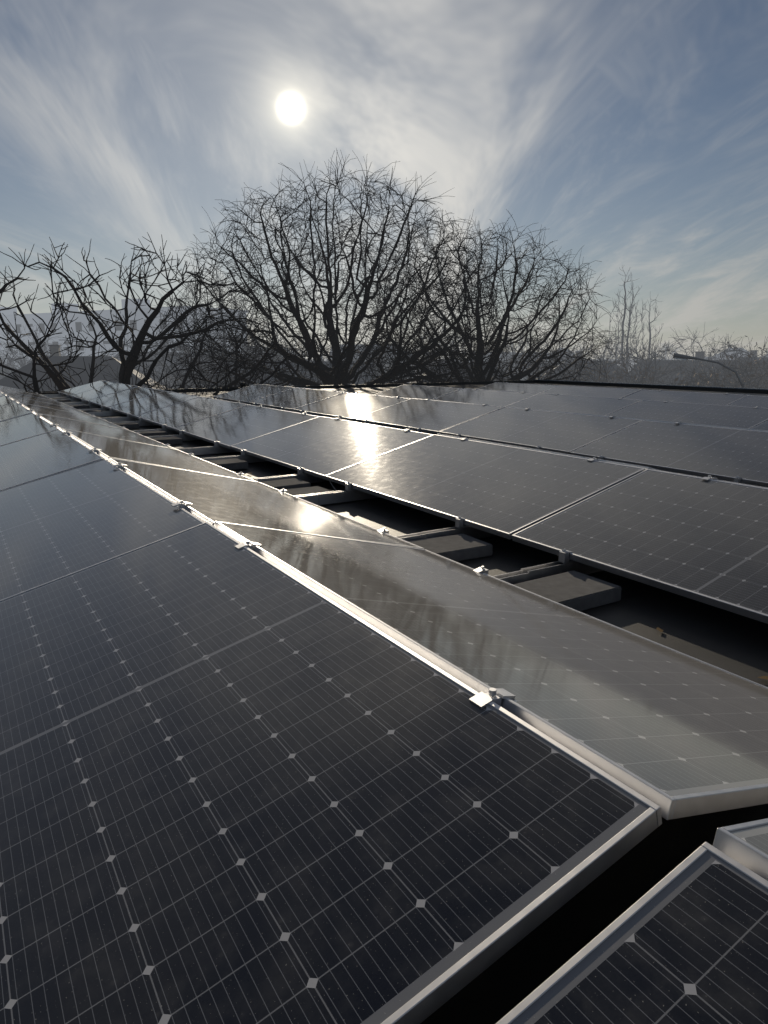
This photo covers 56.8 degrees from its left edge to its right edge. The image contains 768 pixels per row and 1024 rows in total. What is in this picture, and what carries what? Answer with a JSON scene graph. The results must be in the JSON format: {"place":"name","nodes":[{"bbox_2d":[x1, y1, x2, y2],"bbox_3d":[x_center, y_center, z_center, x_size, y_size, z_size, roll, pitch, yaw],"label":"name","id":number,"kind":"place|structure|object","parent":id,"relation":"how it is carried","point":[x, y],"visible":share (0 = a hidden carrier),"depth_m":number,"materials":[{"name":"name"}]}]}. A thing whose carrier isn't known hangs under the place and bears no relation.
{"place":"outdoors","nodes":[
{"label":"outdoors","id":0,"kind":"place"},
{"bbox_2d":[0,364,12,378],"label":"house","id":1,"kind":"structure","parent":0,"point":[4,371],"depth_m":98.81,"materials":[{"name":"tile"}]},
{"bbox_2d":[175,346,283,388],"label":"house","id":2,"kind":"structure","parent":0,"point":[216,366],"depth_m":72.01,"materials":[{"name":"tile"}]},
{"bbox_2d":[242,331,303,360],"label":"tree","id":3,"kind":"object","parent":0,"point":[278,343],"visible":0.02,"depth_m":85.91,"materials":[{"name":"grey"}]},
{"bbox_2d":[210,351,377,387],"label":"bush","id":4,"kind":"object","parent":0,"point":[307,372],"depth_m":55.65,"materials":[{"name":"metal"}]},
{"bbox_2d":[330,344,401,382],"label":"house","id":5,"kind":"structure","parent":0,"point":[386,365],"depth_m":143.35,"materials":[{"name":"metal"}]},
{"bbox_2d":[0,0,767,358],"label":"sky","id":6,"kind":"structure","parent":0,"point":[634,132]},
{"bbox_2d":[190,387,767,679],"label":"roof leaves","id":7,"kind":"object","parent":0,"point":[661,630],"visible":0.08,"depth_m":2.90,"materials":[{"name":"brown plant"}]},
{"bbox_2d":[324,359,691,375],"bbox_3d":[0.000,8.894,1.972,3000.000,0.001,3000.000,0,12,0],"label":"ground","id":8,"kind":"structure","parent":0,"point":[590,359],"depth_m":1111.36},
{"bbox_2d":[0,343,46,378],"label":"tree","id":9,"kind":"object","parent":8,"relation":"on","point":[9,361],"visible":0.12,"depth_m":53.55,"materials":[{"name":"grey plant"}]},
{"bbox_2d":[3,343,61,368],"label":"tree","id":10,"kind":"object","parent":8,"relation":"on","point":[29,357],"visible":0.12,"depth_m":102.44,"materials":[{"name":"grey"}]},
{"bbox_2d":[0,325,89,377],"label":"tree","id":11,"kind":"object","parent":8,"relation":"on","point":[25,359],"visible":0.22,"depth_m":67.64,"materials":[{"name":"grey plant"}]},
{"bbox_2d":[0,345,164,391],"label":"house","id":12,"kind":"structure","parent":8,"relation":"on","point":[58,358],"depth_m":49.57,"materials":[{"name":"tile"}]},
{"bbox_2d":[0,299,247,368],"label":"long apartment block","id":13,"kind":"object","parent":8,"relation":"on","point":[75,325],"visible":0.16,"depth_m":110.28,"materials":[{"name":"grey"}]},
{"bbox_2d":[114,346,158,372],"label":"house","id":14,"kind":"structure","parent":8,"relation":"on","point":[143,349],"depth_m":98.40,"materials":[{"name":"tile"}]},
{"bbox_2d":[101,333,191,388],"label":"bush","id":15,"kind":"object","parent":8,"relation":"on","point":[130,344],"visible":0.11,"depth_m":58.58,"materials":[{"name":"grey plant"}]},
{"bbox_2d":[0,232,314,395],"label":"walnut tree","id":16,"kind":"object","parent":8,"relation":"on","point":[130,363],"visible":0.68,"depth_m":21.33,"materials":[{"name":"grey plant"}]},
{"bbox_2d":[98,334,222,388],"bbox_3d":[-11.485,-4.135,36.860,6.909,10.354,6.128,0,12,0],"label":"bush","id":17,"kind":"object","parent":8,"relation":"on","point":[144,371],"visible":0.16,"depth_m":36.04,"materials":[{"name":"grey plant"}]},
{"bbox_2d":[143,346,220,387],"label":"bush","id":18,"kind":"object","parent":8,"relation":"on","point":[169,363],"depth_m":95.17,"materials":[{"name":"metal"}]},
{"bbox_2d":[139,333,233,388],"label":"bush","id":19,"kind":"object","parent":8,"relation":"on","point":[179,349],"visible":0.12,"depth_m":45.67,"materials":[{"name":"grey plant"}]},
{"bbox_2d":[141,263,289,388],"bbox_3d":[-7.586,-4.588,32.760,6.789,13.010,6.310,-10,16,-39],"label":"twiggy tree","id":20,"kind":"object","parent":8,"relation":"on","point":[187,350],"visible":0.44,"depth_m":31.61,"materials":[{"name":"grey plant"}]},
{"bbox_2d":[184,335,271,387],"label":"bush","id":21,"kind":"object","parent":8,"relation":"on","point":[228,357],"visible":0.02,"depth_m":64.62,"materials":[{"name":"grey plant"}]},
{"bbox_2d":[169,289,305,388],"bbox_3d":[-6.297,-3.379,30.406,6.017,11.677,5.378,0,12,0],"label":"tree","id":22,"kind":"object","parent":8,"relation":"on","point":[234,352],"visible":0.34,"depth_m":29.43,"materials":[{"name":"grey plant"}]},
{"bbox_2d":[275,338,379,384],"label":"bush","id":23,"kind":"object","parent":8,"relation":"on","point":[326,365],"visible":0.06,"depth_m":48.71,"materials":[{"name":"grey plant"}]},
{"bbox_2d":[160,149,523,387],"bbox_3d":[-1.825,-7.152,33.199,16.031,17.820,16.099,0,12,0],"label":"tree","id":24,"kind":"object","parent":8,"relation":"on","point":[337,373],"visible":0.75,"depth_m":30.28,"materials":[{"name":"grey plant"}]},
{"bbox_2d":[357,338,419,382],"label":"bush","id":25,"kind":"object","parent":8,"relation":"on","point":[387,358],"visible":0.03,"depth_m":60.40,"materials":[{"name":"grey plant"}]},
{"bbox_2d":[419,314,459,362],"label":"tree","id":26,"kind":"object","parent":8,"relation":"on","point":[445,339],"visible":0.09,"depth_m":110.43,"materials":[{"name":"grey"}]},
{"bbox_2d":[409,352,506,382],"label":"bush","id":27,"kind":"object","parent":8,"relation":"on","point":[450,371],"depth_m":53.12,"materials":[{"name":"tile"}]},
{"bbox_2d":[442,332,514,374],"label":"tree","id":28,"kind":"object","parent":8,"relation":"on","point":[484,355],"visible":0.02,"depth_m":57.61,"materials":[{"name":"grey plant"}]},
{"bbox_2d":[349,210,623,383],"bbox_3d":[5.068,-6.541,35.021,13.388,15.859,13.566,0,12,0],"label":"tree","id":29,"kind":"object","parent":8,"relation":"on","point":[506,340],"visible":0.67,"depth_m":32.81,"materials":[{"name":"grey plant"}]},
{"bbox_2d":[500,341,528,357],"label":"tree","id":30,"kind":"object","parent":8,"relation":"on","point":[518,348],"visible":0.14,"depth_m":181.04,"materials":[{"name":"grey"}]},
{"bbox_2d":[501,351,573,379],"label":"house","id":31,"kind":"structure","parent":8,"relation":"on","point":[509,354],"depth_m":163.71,"materials":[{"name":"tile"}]},
{"bbox_2d":[494,330,586,380],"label":"bush","id":32,"kind":"object","parent":8,"relation":"on","point":[538,355],"visible":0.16,"depth_m":56.22,"materials":[{"name":"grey plant"}]},
{"bbox_2d":[485,342,599,381],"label":"bush","id":33,"kind":"object","parent":8,"relation":"on","point":[565,363],"visible":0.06,"depth_m":42.76,"materials":[{"name":"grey plant"}]},
{"bbox_2d":[545,351,638,383],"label":"bush","id":34,"kind":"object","parent":8,"relation":"on","point":[613,366],"depth_m":61.49,"materials":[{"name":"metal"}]},
{"bbox_2d":[561,355,665,383],"bbox_3d":[11.390,-3.651,37.108,7.864,9.299,7.782,0,12,0],"label":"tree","id":35,"kind":"object","parent":8,"relation":"on","point":[626,369],"visible":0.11,"depth_m":36.05,"materials":[{"name":"grey"}]},
{"bbox_2d":[564,344,669,383],"bbox_3d":[12.782,-4.484,40.045,7.654,9.662,8.021,0,12,0],"label":"bush","id":36,"kind":"object","parent":8,"relation":"on","point":[626,374],"visible":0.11,"depth_m":39.23,"materials":[{"name":"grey plant"}]},
{"bbox_2d":[559,327,677,384],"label":"bush","id":37,"kind":"object","parent":8,"relation":"on","point":[603,359],"visible":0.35,"depth_m":57.77,"materials":[{"name":"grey plant"}]},
{"bbox_2d":[601,345,635,369],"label":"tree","id":38,"kind":"object","parent":8,"relation":"on","point":[617,356],"visible":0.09,"depth_m":182.67,"materials":[{"name":"grey"}]},
{"bbox_2d":[608,266,641,368],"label":"poplar tree","id":39,"kind":"object","parent":8,"relation":"on","point":[625,306],"visible":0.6,"depth_m":63.65,"materials":[{"name":"grey plant"}]},
{"bbox_2d":[614,281,645,375],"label":"poplar tree","id":40,"kind":"object","parent":8,"relation":"on","point":[630,309],"visible":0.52,"depth_m":65.30,"materials":[{"name":"grey plant"}]},
{"bbox_2d":[570,334,709,385],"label":"bush","id":41,"kind":"object","parent":8,"relation":"on","point":[674,371],"visible":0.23,"depth_m":44.39,"materials":[{"name":"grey plant"}]},
{"bbox_2d":[630,297,666,372],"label":"poplar tree","id":42,"kind":"object","parent":8,"relation":"on","point":[650,329],"visible":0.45,"depth_m":66.77,"materials":[{"name":"grey plant"}]},
{"bbox_2d":[653,341,681,359],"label":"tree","id":43,"kind":"object","parent":8,"relation":"on","point":[666,351],"visible":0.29,"depth_m":215.50,"materials":[{"name":"grey"}]},
{"bbox_2d":[633,351,767,388],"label":"house","id":44,"kind":"structure","parent":8,"relation":"on","point":[683,363],"depth_m":67.30,"materials":[{"name":"tile"}]},
{"bbox_2d":[643,325,759,386],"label":"bush","id":45,"kind":"object","parent":8,"relation":"on","point":[701,350],"visible":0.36,"depth_m":60.30,"materials":[{"name":"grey plant"}]},
{"bbox_2d":[673,353,744,387],"bbox_3d":[10.616,-0.702,24.077,2.266,9.168,0.320,5,13,20],"label":"street lamp","id":46,"kind":"object","parent":8,"relation":"on","point":[680,356],"visible":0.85,"depth_m":23.21,"materials":[{"name":"grey metal"}]},
{"bbox_2d":[653,365,767,388],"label":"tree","id":47,"kind":"object","parent":8,"relation":"on","point":[708,380],"visible":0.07,"depth_m":32.44,"materials":[{"name":"grey"}]},
{"bbox_2d":[676,336,767,388],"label":"bush","id":48,"kind":"object","parent":8,"relation":"on","point":[745,352],"visible":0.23,"depth_m":46.09,"materials":[{"name":"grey plant"}]},
{"bbox_2d":[681,351,767,388],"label":"bush","id":49,"kind":"object","parent":8,"relation":"on","point":[706,373],"visible":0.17,"depth_m":40.55,"materials":[{"name":"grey plant"}]},
{"bbox_2d":[689,349,767,388],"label":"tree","id":50,"kind":"object","parent":8,"relation":"on","point":[746,371],"visible":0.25,"depth_m":36.00,"materials":[{"name":"grey"}]},
{"bbox_2d":[704,354,733,359],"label":"building","id":51,"kind":"structure","parent":0,"point":[725,358],"depth_m":211.00,"materials":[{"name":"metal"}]},
{"bbox_2d":[713,348,747,356],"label":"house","id":52,"kind":"structure","parent":0,"point":[730,353],"depth_m":222.52,"materials":[{"name":"metal"}]},
{"bbox_2d":[740,350,767,359],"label":"building","id":53,"kind":"structure","parent":0,"point":[756,355],"depth_m":82.36,"materials":[{"name":"tile"}]},
{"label":"building walls","id":54,"kind":"object","parent":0,"visible":0},
{"bbox_2d":[41,380,767,1023],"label":"roof membrane","id":55,"kind":"object","parent":54,"relation":"on","point":[545,950],"visible":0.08,"depth_m":2.69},
{"bbox_2d":[51,398,620,610],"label":"ballast blocks","id":56,"kind":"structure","parent":55,"relation":"on","point":[576,590],"depth_m":3.89,"materials":[{"name":"concrete"}]},
{"bbox_2d":[96,415,606,575],"bbox_3d":[1.086,-1.421,10.666,13.906,0.376,24.459,-8,15,-31],"label":"ballast block","id":57,"kind":"object","parent":55,"relation":"on","point":[356,500],"visible":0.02,"depth_m":5.52,"materials":[{"name":"grey concrete"}]},
{"bbox_2d":[40,394,767,583],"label":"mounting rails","id":58,"kind":"object","parent":55,"relation":"on","point":[532,572],"visible":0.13,"depth_m":5.47,"materials":[{"name":"metal"}]},
{"bbox_2d":[0,395,14,405],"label":"solar module","id":59,"kind":"object","parent":58,"relation":"on","point":[5,400],"visible":0.73,"depth_m":11.36,"materials":[{"name":"glass"}]},
{"bbox_2d":[0,402,31,421],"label":"solar module","id":60,"kind":"object","parent":58,"relation":"on","point":[11,411],"visible":0.81,"depth_m":9.38,"materials":[{"name":"glass"}]},
{"bbox_2d":[0,385,42,395],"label":"solar module","id":61,"kind":"object","parent":58,"relation":"on","point":[19,390],"visible":0.54,"depth_m":17.81,"materials":[{"name":"glass"}]},
{"bbox_2d":[0,387,55,400],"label":"solar module","id":62,"kind":"object","parent":58,"relation":"on","point":[23,393],"visible":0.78,"depth_m":15.76,"materials":[{"name":"glass"}]},
{"bbox_2d":[0,413,57,445],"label":"solar module","id":63,"kind":"object","parent":58,"relation":"on","point":[15,429],"visible":0.75,"depth_m":7.45,"materials":[{"name":"glass"}]},
{"bbox_2d":[0,390,72,407],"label":"solar module","id":64,"kind":"object","parent":58,"relation":"on","point":[32,398],"visible":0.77,"depth_m":13.80,"materials":[{"name":"glass"}]},
{"bbox_2d":[8,395,94,416],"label":"solar module","id":65,"kind":"object","parent":58,"relation":"on","point":[44,404],"visible":0.62,"depth_m":11.87,"materials":[{"name":"glass"}]},
{"bbox_2d":[0,429,103,490],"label":"solar module","id":66,"kind":"object","parent":58,"relation":"on","point":[30,459],"visible":0.82,"depth_m":5.45,"materials":[{"name":"glass"}]},
{"bbox_2d":[18,402,127,429],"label":"solar module","id":67,"kind":"object","parent":58,"relation":"on","point":[66,414],"visible":0.63,"depth_m":9.87,"materials":[{"name":"glass"}]},
{"bbox_2d":[58,381,113,396],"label":"solar module","id":68,"kind":"object","parent":58,"relation":"on","point":[81,388],"visible":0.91,"depth_m":18.49,"materials":[{"name":"glass"}]},
{"bbox_2d":[0,459,204,599],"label":"solar module","id":69,"kind":"object","parent":58,"relation":"on","point":[60,524],"visible":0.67,"depth_m":3.44,"materials":[{"name":"glass"}]},
{"bbox_2d":[71,383,137,401],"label":"solar module","id":70,"kind":"object","parent":58,"relation":"on","point":[101,391],"visible":0.96,"depth_m":16.51,"materials":[{"name":"glass"}]},
{"bbox_2d":[35,413,174,448],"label":"solar module","id":71,"kind":"object","parent":58,"relation":"on","point":[95,429],"visible":0.65,"depth_m":7.98,"materials":[{"name":"glass"}]},
{"bbox_2d":[87,387,162,408],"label":"solar module","id":72,"kind":"object","parent":58,"relation":"on","point":[109,400],"visible":0.93,"depth_m":14.59,"materials":[{"name":"glass"}]},
{"bbox_2d":[108,391,199,417],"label":"solar module","id":73,"kind":"object","parent":58,"relation":"on","point":[145,404],"visible":0.93,"depth_m":12.66,"materials":[{"name":"glass"}]},
{"bbox_2d":[61,429,256,481],"bbox_3d":[-2.047,-0.503,6.208,1.134,0.035,2.278,9,6,-33],"label":"solar module","id":74,"kind":"object","parent":58,"relation":"on","point":[120,449],"visible":0.76,"depth_m":5.97,"materials":[{"name":"glass"}]},
{"bbox_2d":[135,397,248,429],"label":"solar module","id":75,"kind":"object","parent":58,"relation":"on","point":[171,417],"visible":0.9,"depth_m":10.74,"materials":[{"name":"glass"}]},
{"bbox_2d":[173,405,319,448],"bbox_3d":[-1.802,-1.110,8.969,1.134,0.035,2.278,-23,22,-26],"label":"solar module","id":76,"kind":"object","parent":58,"relation":"on","point":[228,429],"visible":0.9,"depth_m":8.81,"materials":[{"name":"glass"}]},
{"bbox_2d":[213,384,294,402],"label":"solar module","id":77,"kind":"object","parent":58,"relation":"on","point":[247,394],"visible":0.98,"depth_m":16.01,"materials":[{"name":"glass"}]},
{"bbox_2d":[108,458,423,548],"bbox_3d":[-0.858,-0.079,4.301,1.134,0.035,2.278,9,6,-33],"label":"solar module","id":78,"kind":"object","parent":58,"relation":"on","point":[212,498],"visible":0.67,"depth_m":3.99,"materials":[{"name":"glass"}]},
{"bbox_2d":[248,388,344,410],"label":"solar module","id":79,"kind":"object","parent":58,"relation":"on","point":[291,399],"visible":0.96,"depth_m":14.09,"materials":[{"name":"glass"}]},
{"bbox_2d":[0,522,661,1023],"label":"solar module","id":80,"kind":"object","parent":58,"relation":"on","point":[244,784],"visible":1,"depth_m":1.28,"materials":[{"name":"glass"}]},
{"bbox_2d":[231,416,432,479],"bbox_3d":[-0.610,-0.690,7.061,1.134,0.037,2.278,-23,22,-26],"label":"solar module","id":81,"kind":"object","parent":58,"relation":"on","point":[320,447],"visible":0.87,"depth_m":6.86,"materials":[{"name":"glass"}]},
{"bbox_2d":[293,393,409,420],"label":"solar module","id":82,"kind":"object","parent":58,"relation":"on","point":[348,406],"visible":0.94,"depth_m":12.20,"materials":[{"name":"glass"}]},
{"bbox_2d":[0,380,759,708],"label":"panel clamps","id":83,"kind":"object","parent":58,"relation":"on","point":[492,694],"visible":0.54,"depth_m":4.08,"materials":[{"name":"metal"}]},
{"bbox_2d":[374,385,462,399],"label":"solar module","id":84,"kind":"object","parent":58,"relation":"on","point":[419,392],"visible":0.57,"depth_m":15.60,"materials":[{"name":"glass"}]},
{"bbox_2d":[353,398,504,433],"bbox_3d":[0.588,-1.433,10.398,1.134,0.036,2.278,-23,22,-26],"label":"solar module","id":85,"kind":"object","parent":58,"relation":"on","point":[432,416],"visible":0.91,"depth_m":10.24,"materials":[{"name":"glass"}]},
{"bbox_2d":[415,398,504,406],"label":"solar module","id":86,"kind":"object","parent":58,"relation":"on","point":[461,402],"visible":0.15,"depth_m":10.40,"materials":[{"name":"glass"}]},
{"bbox_2d":[325,434,644,539],"bbox_3d":[0.577,-0.270,5.152,1.134,0.036,2.278,-23,22,-26],"label":"solar module","id":87,"kind":"object","parent":58,"relation":"on","point":[507,492],"visible":0.93,"depth_m":4.86,"materials":[{"name":"glass"}]},
{"bbox_2d":[432,389,538,405],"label":"solar module","id":88,"kind":"object","parent":58,"relation":"on","point":[494,398],"visible":0.51,"depth_m":13.70,"materials":[{"name":"glass"}]},
{"bbox_2d":[214,521,767,819],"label":"solar module","id":89,"kind":"object","parent":58,"relation":"on","point":[672,733],"visible":0.87,"depth_m":1.87,"materials":[{"name":"glass"}]},
{"bbox_2d":[478,382,559,392],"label":"solar module","id":90,"kind":"object","parent":58,"relation":"on","point":[531,388],"visible":0.53,"depth_m":17.09,"materials":[{"name":"glass"}]},
{"bbox_2d":[439,407,642,453],"bbox_3d":[1.780,-1.007,8.490,1.134,0.035,2.278,-23,22,-26],"label":"solar module","id":91,"kind":"object","parent":58,"relation":"on","point":[564,433],"visible":0.88,"depth_m":8.31,"materials":[{"name":"glass"}]},
{"bbox_2d":[437,433,657,469],"bbox_3d":[1.534,-0.400,5.723,1.134,0.037,2.278,9,6,-33],"label":"solar module","id":92,"kind":"object","parent":58,"relation":"on","point":[639,466],"visible":0.16,"depth_m":5.13,"materials":[{"name":"glass"}]},
{"bbox_2d":[505,393,641,415],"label":"solar module","id":93,"kind":"object","parent":58,"relation":"on","point":[582,404],"visible":0.56,"depth_m":11.76,"materials":[{"name":"glass"}]},
{"bbox_2d":[508,407,645,420],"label":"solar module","id":94,"kind":"object","parent":58,"relation":"on","point":[579,413],"visible":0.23,"depth_m":8.59,"materials":[{"name":"glass"}]},
{"bbox_2d":[541,385,641,397],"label":"solar module","id":95,"kind":"object","parent":58,"relation":"on","point":[605,392],"visible":0.62,"depth_m":15.15,"materials":[{"name":"glass"}]},
{"bbox_2d":[496,842,767,1023],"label":"solar module","id":96,"kind":"object","parent":58,"relation":"on","point":[685,941],"visible":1,"depth_m":0.90,"materials":[{"name":"glass"}]},
{"bbox_2d":[512,469,767,623],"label":"solar module","id":97,"kind":"object","parent":58,"relation":"on","point":[698,539],"visible":1,"depth_m":3.55,"materials":[{"name":"glass"}]},
{"bbox_2d":[570,420,767,486],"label":"solar module","id":98,"kind":"object","parent":58,"relation":"on","point":[728,454],"visible":0.91,"depth_m":6.64,"materials":[{"name":"glass"}]},
{"bbox_2d":[623,390,748,404],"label":"solar module","id":99,"kind":"object","parent":58,"relation":"on","point":[696,397],"visible":0.62,"depth_m":13.23,"materials":[{"name":"glass"}]},
{"bbox_2d":[606,400,767,428],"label":"solar module","id":100,"kind":"object","parent":58,"relation":"on","point":[729,416],"visible":0.52,"depth_m":9.87,"materials":[{"name":"glass"}]},
{"bbox_2d":[646,419,767,431],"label":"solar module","id":101,"kind":"object","parent":58,"relation":"on","point":[710,425],"visible":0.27,"depth_m":7.11,"materials":[{"name":"glass"}]},
{"bbox_2d":[650,469,767,488],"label":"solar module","id":102,"kind":"object","parent":58,"relation":"on","point":[713,479],"visible":0.2,"depth_m":4.07,"materials":[{"name":"glass"}]},
{"bbox_2d":[713,818,767,880],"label":"solar module","id":103,"kind":"object","parent":58,"relation":"on","point":[745,844],"visible":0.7,"depth_m":1.05,"materials":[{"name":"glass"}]},
{"bbox_2d":[727,395,767,407],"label":"solar module","id":104,"kind":"object","parent":58,"relation":"on","point":[754,401],"visible":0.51,"depth_m":12.16,"materials":[{"name":"glass"}]},
{"bbox_2d":[751,420,767,429],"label":"solar module","id":105,"kind":"object","parent":58,"relation":"on","point":[763,426],"visible":0.15,"depth_m":8.82,"materials":[{"name":"glass"}]},
{"bbox_2d":[532,379,767,389],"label":"parapet flashing","id":106,"kind":"object","parent":55,"relation":"on","point":[656,384],"visible":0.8,"depth_m":23.87,"materials":[{"name":"grey metal"}]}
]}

